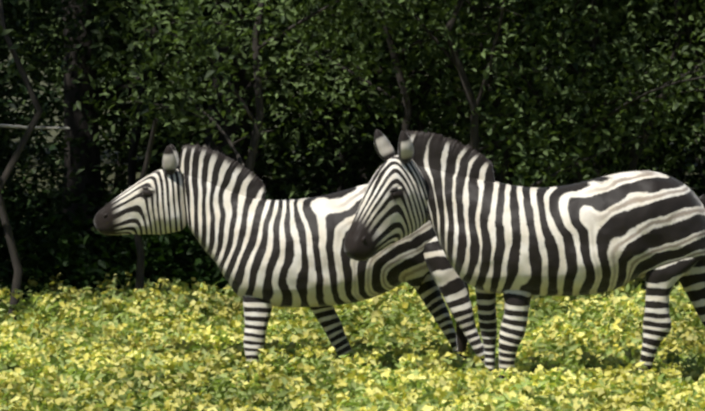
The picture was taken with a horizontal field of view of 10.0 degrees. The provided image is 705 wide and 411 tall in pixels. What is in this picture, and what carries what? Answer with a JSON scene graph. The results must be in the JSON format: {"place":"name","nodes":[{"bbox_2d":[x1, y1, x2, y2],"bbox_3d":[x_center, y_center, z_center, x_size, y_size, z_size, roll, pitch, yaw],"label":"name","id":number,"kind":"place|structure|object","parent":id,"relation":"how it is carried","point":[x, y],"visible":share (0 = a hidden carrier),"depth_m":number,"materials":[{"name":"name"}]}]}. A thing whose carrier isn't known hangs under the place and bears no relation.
{"place":"outdoors","nodes":[
{"label":"outdoors","id":0,"kind":"place"},
{"bbox_2d":[0,60,701,128],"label":"dead tree branch","id":1,"kind":"object","parent":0,"point":[48,127],"visible":0.27,"depth_m":26.66,"materials":[{"name":"brown wood"}]},
{"bbox_2d":[0,0,702,297],"bbox_3d":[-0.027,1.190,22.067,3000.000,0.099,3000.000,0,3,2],"label":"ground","id":2,"kind":"structure","parent":0,"point":[53,133],"depth_m":57.77,"materials":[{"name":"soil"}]},
{"bbox_2d":[0,147,704,312],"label":"undergrowth leaves","id":3,"kind":"object","parent":2,"relation":"on","point":[174,252],"visible":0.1,"depth_m":27.77,"materials":[{"name":"green plant"}]},
{"bbox_2d":[0,0,704,320],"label":"tree","id":4,"kind":"object","parent":2,"relation":"on","point":[170,128],"depth_m":27.89,"materials":[{"name":"green plant"}]},
{"bbox_2d":[0,0,704,170],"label":"tree leaves","id":5,"kind":"object","parent":2,"relation":"on","point":[47,112],"visible":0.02,"depth_m":55.38,"materials":[{"name":"green plant"}]},
{"bbox_2d":[0,272,704,410],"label":"plants","id":6,"kind":"object","parent":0,"point":[217,389],"depth_m":23.16,"materials":[{"name":"yellow plant"}]},
{"bbox_2d":[242,295,272,366],"bbox_3d":[-0.544,0.727,22.867,0.202,0.815,0.139,0,3,2],"label":"zebra leg","id":7,"kind":"object","parent":6,"relation":"on","point":[257,312],"visible":0.38,"depth_m":22.81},
{"bbox_2d":[94,142,469,356],"bbox_3d":[-0.404,0.245,22.930,2.156,1.238,0.537,0,3,2],"label":"zebra","id":8,"kind":"object","parent":6,"relation":"on","point":[252,240],"visible":0.9,"depth_m":22.79},
{"bbox_2d":[309,306,354,359],"bbox_3d":[-0.117,0.688,23.037,0.481,0.825,0.139,0,3,2],"label":"zebra leg","id":9,"kind":"object","parent":6,"relation":"on","point":[327,317],"visible":0.25,"depth_m":23.02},
{"bbox_2d":[415,271,471,366],"bbox_3d":[0.475,0.563,23.027,0.530,0.934,0.172,0,3,2],"label":"zebra leg","id":10,"kind":"object","parent":6,"relation":"on","point":[429,293],"visible":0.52,"depth_m":23.01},
{"bbox_2d":[424,234,484,366],"bbox_3d":[0.558,0.554,22.807,0.586,0.925,0.172,0,3,2],"label":"zebra leg","id":11,"kind":"object","parent":6,"relation":"on","point":[450,282],"visible":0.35,"depth_m":22.74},
{"bbox_2d":[475,288,496,372],"bbox_3d":[0.735,0.671,22.107,0.141,0.897,0.139,0,3,2],"label":"zebra leg","id":12,"kind":"object","parent":6,"relation":"on","point":[486,308],"visible":0.42,"depth_m":22.08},
{"bbox_2d":[499,290,530,383],"bbox_3d":[0.876,0.685,21.918,0.231,0.905,0.139,0,3,2],"label":"zebra leg","id":13,"kind":"object","parent":6,"relation":"on","point":[514,320],"visible":0.52,"depth_m":21.86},
{"bbox_2d":[344,129,704,295],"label":"zebra","id":14,"kind":"object","parent":6,"relation":"on","point":[607,233],"visible":0.98,"depth_m":21.77},
{"bbox_2d":[639,258,696,373],"bbox_3d":[1.726,0.604,21.870,0.449,1.056,0.172,0,3,2],"label":"zebra leg","id":15,"kind":"object","parent":6,"relation":"on","point":[660,282],"visible":0.54,"depth_m":21.80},
{"bbox_2d":[679,257,704,325],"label":"zebra leg","id":16,"kind":"object","parent":6,"relation":"on","point":[692,280],"visible":0.4,"depth_m":22.03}
]}

